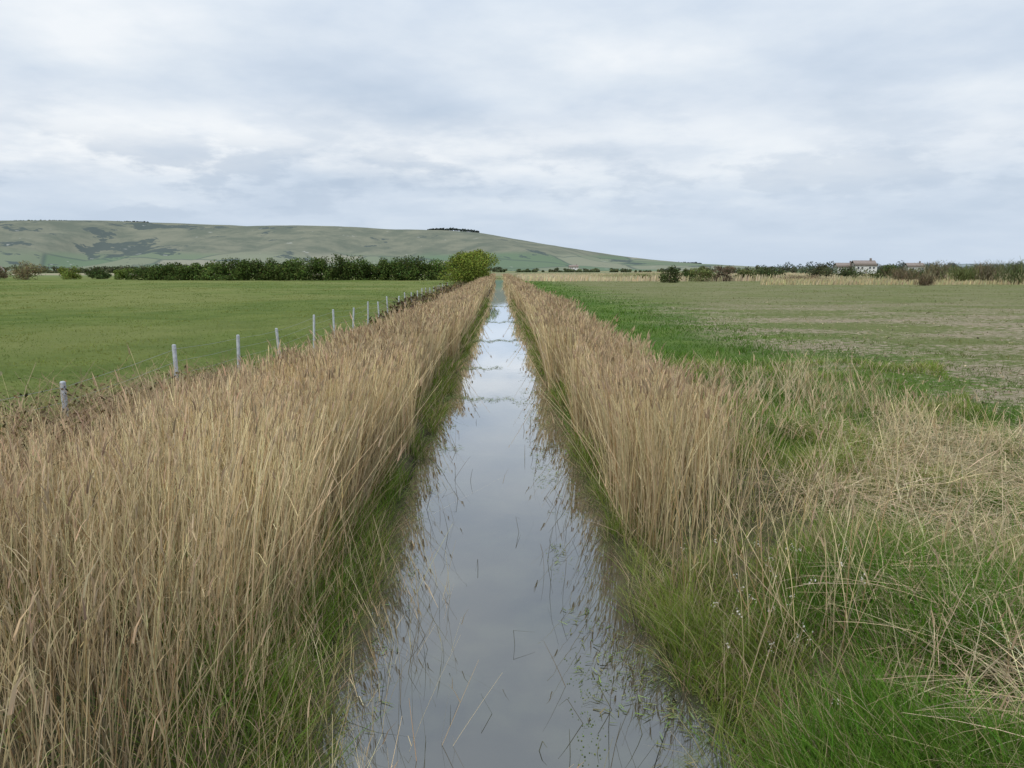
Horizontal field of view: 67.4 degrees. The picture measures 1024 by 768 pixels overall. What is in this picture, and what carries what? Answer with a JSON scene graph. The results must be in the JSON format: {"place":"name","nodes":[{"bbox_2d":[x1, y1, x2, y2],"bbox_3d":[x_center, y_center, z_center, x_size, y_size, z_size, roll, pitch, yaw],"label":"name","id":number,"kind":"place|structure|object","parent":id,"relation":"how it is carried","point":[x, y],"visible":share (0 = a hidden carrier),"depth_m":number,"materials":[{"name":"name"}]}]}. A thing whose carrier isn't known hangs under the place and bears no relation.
{"place":"outdoors","nodes":[
{"label":"outdoors","id":0,"kind":"place"},
{"bbox_2d":[0,220,785,270],"bbox_3d":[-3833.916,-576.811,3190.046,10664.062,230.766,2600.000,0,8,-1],"label":"hills","id":1,"kind":"structure","parent":0,"point":[72,243],"depth_m":2809.30,"materials":[{"name":"green plant"}]},
{"bbox_2d":[10,220,701,263],"bbox_3d":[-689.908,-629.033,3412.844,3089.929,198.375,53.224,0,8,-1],"label":"hilltop woodland","id":2,"kind":"object","parent":1,"relation":"on","point":[463,230],"visible":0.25,"depth_m":3400.75,"materials":[{"name":"green plant"}]},
{"bbox_2d":[0,296,1023,767],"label":"bank grass","id":3,"kind":"structure","parent":0,"point":[866,712],"depth_m":6.30,"materials":[{"name":"green plant"}]},
{"bbox_2d":[0,270,1023,767],"bbox_3d":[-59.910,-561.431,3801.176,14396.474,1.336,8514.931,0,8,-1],"label":"ground","id":4,"kind":"structure","parent":0,"point":[860,320],"depth_m":31.69,"materials":[{"name":"green plant"}]},
{"bbox_2d":[0,267,9,278],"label":"shrub","id":5,"kind":"object","parent":4,"relation":"on","point":[3,274],"visible":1,"depth_m":224.93,"materials":[{"name":"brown plant"}]},
{"bbox_2d":[8,260,48,279],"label":"shrub","id":6,"kind":"object","parent":4,"relation":"on","point":[27,272],"visible":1,"depth_m":210.15,"materials":[{"name":"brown plant"}]},
{"bbox_2d":[57,265,81,278],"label":"shrub","id":7,"kind":"object","parent":4,"relation":"on","point":[67,274],"visible":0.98,"depth_m":220.26,"materials":[{"name":"green plant"}]},
{"bbox_2d":[84,268,111,278],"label":"shrub","id":8,"kind":"object","parent":4,"relation":"on","point":[97,274],"visible":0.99,"depth_m":230.07,"materials":[{"name":"green plant"}]},
{"bbox_2d":[113,268,133,279],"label":"shrub","id":9,"kind":"object","parent":4,"relation":"on","point":[118,274],"visible":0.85,"depth_m":214.93,"materials":[{"name":"green plant"}]},
{"bbox_2d":[0,348,301,581],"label":"bramble thicket","id":10,"kind":"object","parent":4,"relation":"on","point":[74,403],"visible":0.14,"depth_m":9.79,"materials":[{"name":"plant"}]},
{"bbox_2d":[0,284,447,430],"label":"wire fence","id":11,"kind":"object","parent":4,"relation":"on","point":[174,354],"visible":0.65,"depth_m":18.73,"materials":[{"name":"grey"}]},
{"bbox_2d":[124,254,449,280],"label":"hedgerow","id":12,"kind":"object","parent":4,"relation":"on","point":[297,269],"visible":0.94,"depth_m":200.21,"materials":[{"name":"green plant"}]},
{"bbox_2d":[0,273,581,767],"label":"reed bed","id":13,"kind":"object","parent":4,"relation":"on","point":[322,427],"visible":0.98,"depth_m":6.22,"materials":[{"name":"beige plant"}]},
{"bbox_2d":[356,280,470,327],"bbox_3d":[-6.221,-9.217,75.479,5.451,1.681,88.887,0,8,-1],"label":"bramble thicket","id":14,"kind":"object","parent":4,"relation":"on","point":[418,298],"visible":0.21,"depth_m":48.18,"materials":[{"name":"plant"}]},
{"bbox_2d":[437,249,499,282],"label":"willow tree","id":15,"kind":"object","parent":4,"relation":"on","point":[472,266],"visible":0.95,"depth_m":155.55,"materials":[{"name":"green plant"}]},
{"bbox_2d":[3,260,1023,273],"bbox_3d":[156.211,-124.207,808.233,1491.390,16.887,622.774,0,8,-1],"label":"distant treeline","id":16,"kind":"object","parent":4,"relation":"on","point":[793,269],"visible":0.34,"depth_m":876.77,"materials":[{"name":"green plant"}]},
{"bbox_2d":[633,274,650,278],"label":"shrub","id":17,"kind":"object","parent":4,"relation":"on","point":[643,275],"visible":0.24,"depth_m":195.54,"materials":[{"name":"green plant"}]},
{"bbox_2d":[658,265,682,282],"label":"shrub","id":18,"kind":"object","parent":4,"relation":"on","point":[669,279],"visible":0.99,"depth_m":162.95,"materials":[{"name":"green plant"}]},
{"bbox_2d":[681,270,697,278],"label":"shrub","id":19,"kind":"object","parent":4,"relation":"on","point":[686,273],"visible":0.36,"depth_m":192.90,"materials":[{"name":"green plant"}]},
{"bbox_2d":[685,265,716,281],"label":"shrub","id":20,"kind":"object","parent":4,"relation":"on","point":[706,272],"visible":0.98,"depth_m":183.05,"materials":[{"name":"green plant"}]},
{"bbox_2d":[712,265,735,280],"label":"shrub","id":21,"kind":"object","parent":4,"relation":"on","point":[724,274],"visible":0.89,"depth_m":186.39,"materials":[{"name":"brown plant"}]},
{"bbox_2d":[733,268,756,280],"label":"shrub","id":22,"kind":"object","parent":4,"relation":"on","point":[742,272],"visible":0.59,"depth_m":189.54,"materials":[{"name":"green plant"}]},
{"bbox_2d":[500,273,1023,752],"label":"reed bed","id":23,"kind":"object","parent":4,"relation":"on","point":[648,417],"visible":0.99,"depth_m":10.02,"materials":[{"name":"beige plant"}]},
{"bbox_2d":[668,535,864,755],"bbox_3d":[2.180,1.932,6.409,1.173,1.277,2.654,-3,9,-18],"label":"seed head plant","id":24,"kind":"object","parent":4,"relation":"on","point":[765,623],"visible":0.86,"depth_m":6.21,"materials":[{"name":"plant"}]},
{"bbox_2d":[514,272,1023,284],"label":"reed marsh","id":25,"kind":"structure","parent":4,"relation":"on","point":[835,279],"depth_m":184.82,"materials":[{"name":"plant"}]},
{"bbox_2d":[754,265,786,278],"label":"shrub","id":26,"kind":"object","parent":4,"relation":"on","point":[763,270],"visible":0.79,"depth_m":193.11,"materials":[{"name":"green plant"}]},
{"bbox_2d":[773,274,841,280],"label":"shrub","id":27,"kind":"object","parent":4,"relation":"on","point":[798,276],"visible":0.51,"depth_m":183.06,"materials":[{"name":"green plant"}]},
{"bbox_2d":[610,299,1023,424],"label":"soil clods","id":28,"kind":"object","parent":4,"relation":"on","point":[909,354],"visible":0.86,"depth_m":26.07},
{"bbox_2d":[807,263,834,276],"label":"shrub","id":29,"kind":"object","parent":4,"relation":"on","point":[823,271],"visible":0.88,"depth_m":198.60,"materials":[{"name":"green plant"}]},
{"bbox_2d":[833,267,848,273],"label":"walls","id":30,"kind":"structure","parent":4,"relation":"on","point":[834,268],"depth_m":500.94,"materials":[{"name":"white paint"}]},
{"bbox_2d":[833,263,854,266],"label":"roof","id":31,"kind":"structure","parent":30,"relation":"on","point":[842,264],"depth_m":500.95,"materials":[{"name":"tile"}]},
{"bbox_2d":[833,266,873,278],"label":"shrub","id":32,"kind":"object","parent":4,"relation":"on","point":[847,272],"visible":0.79,"depth_m":196.60,"materials":[{"name":"green plant"}]},
{"bbox_2d":[728,404,1023,765],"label":"trampled straw","id":33,"kind":"object","parent":4,"relation":"on","point":[947,513],"visible":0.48,"depth_m":7.98,"materials":[{"name":"beige plant"}]},
{"bbox_2d":[867,263,898,279],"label":"shrub","id":34,"kind":"object","parent":4,"relation":"on","point":[886,268],"visible":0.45,"depth_m":191.89,"materials":[{"name":"green plant"}]},
{"bbox_2d":[880,266,921,281],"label":"shrub","id":35,"kind":"object","parent":4,"relation":"on","point":[900,274],"visible":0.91,"depth_m":164.08,"materials":[{"name":"brown plant"}]},
{"bbox_2d":[905,268,926,279],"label":"shrub","id":36,"kind":"object","parent":4,"relation":"on","point":[915,271],"visible":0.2,"depth_m":174.02,"materials":[{"name":"green plant"}]},
{"bbox_2d":[914,272,940,285],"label":"shrub","id":37,"kind":"object","parent":4,"relation":"on","point":[925,279],"visible":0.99,"depth_m":134.59,"materials":[{"name":"brown plant"}]},
{"bbox_2d":[914,260,961,280],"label":"shrub","id":38,"kind":"object","parent":4,"relation":"on","point":[936,270],"visible":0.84,"depth_m":168.75,"materials":[{"name":"green plant"}]},
{"bbox_2d":[940,265,987,282],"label":"shrub","id":39,"kind":"object","parent":4,"relation":"on","point":[965,275],"visible":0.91,"depth_m":157.16,"materials":[{"name":"green plant"}]},
{"bbox_2d":[959,265,989,278],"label":"shrub","id":40,"kind":"object","parent":4,"relation":"on","point":[972,271],"visible":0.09,"depth_m":174.14,"materials":[{"name":"green plant"}]},
{"bbox_2d":[962,260,1009,281],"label":"shrub","id":41,"kind":"object","parent":4,"relation":"on","point":[989,270],"visible":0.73,"depth_m":159.10,"materials":[{"name":"green plant"}]},
{"bbox_2d":[990,259,1023,283],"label":"shrub","id":42,"kind":"object","parent":4,"relation":"on","point":[1015,271],"visible":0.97,"depth_m":144.55,"materials":[{"name":"green plant"}]},
{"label":"walls","id":43,"kind":"object","parent":4,"relation":"on","visible":0},
{"bbox_2d":[903,263,925,266],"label":"roof","id":44,"kind":"structure","parent":43,"relation":"on","point":[913,264],"depth_m":506.76,"materials":[{"name":"tile"}]},
{"bbox_2d":[0,0,1023,268],"label":"sky","id":45,"kind":"structure","parent":0,"point":[767,133],"materials":[{"name":"grey"}]},
{"bbox_2d":[287,279,758,767],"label":"ditch water","id":46,"kind":"structure","parent":0,"point":[502,592],"depth_m":7.75,"materials":[{"name":"liquid"}]},
{"bbox_2d":[256,412,738,767],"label":"emergent stems","id":47,"kind":"object","parent":46,"relation":"in","point":[515,630],"visible":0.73,"depth_m":6.75,"materials":[{"name":"green plant"}]},
{"bbox_2d":[297,305,716,767],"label":"water weed","id":48,"kind":"object","parent":46,"relation":"on","point":[627,648],"visible":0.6,"depth_m":6.99,"materials":[{"name":"green plant"}]},
{"bbox_2d":[851,266,876,273],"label":"walls","id":49,"kind":"structure","parent":0,"point":[864,267],"depth_m":494.14,"materials":[{"name":"white paint"}]},
{"bbox_2d":[850,260,877,265],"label":"roof","id":50,"kind":"structure","parent":49,"relation":"on","point":[864,263],"depth_m":495.68,"materials":[{"name":"tile"}]},
{"bbox_2d":[879,263,1014,269],"bbox_3d":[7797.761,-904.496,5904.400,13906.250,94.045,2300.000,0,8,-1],"label":"hills","id":51,"kind":"structure","parent":0,"point":[962,265],"depth_m":5719.69,"materials":[{"name":"green plant"}]}
]}

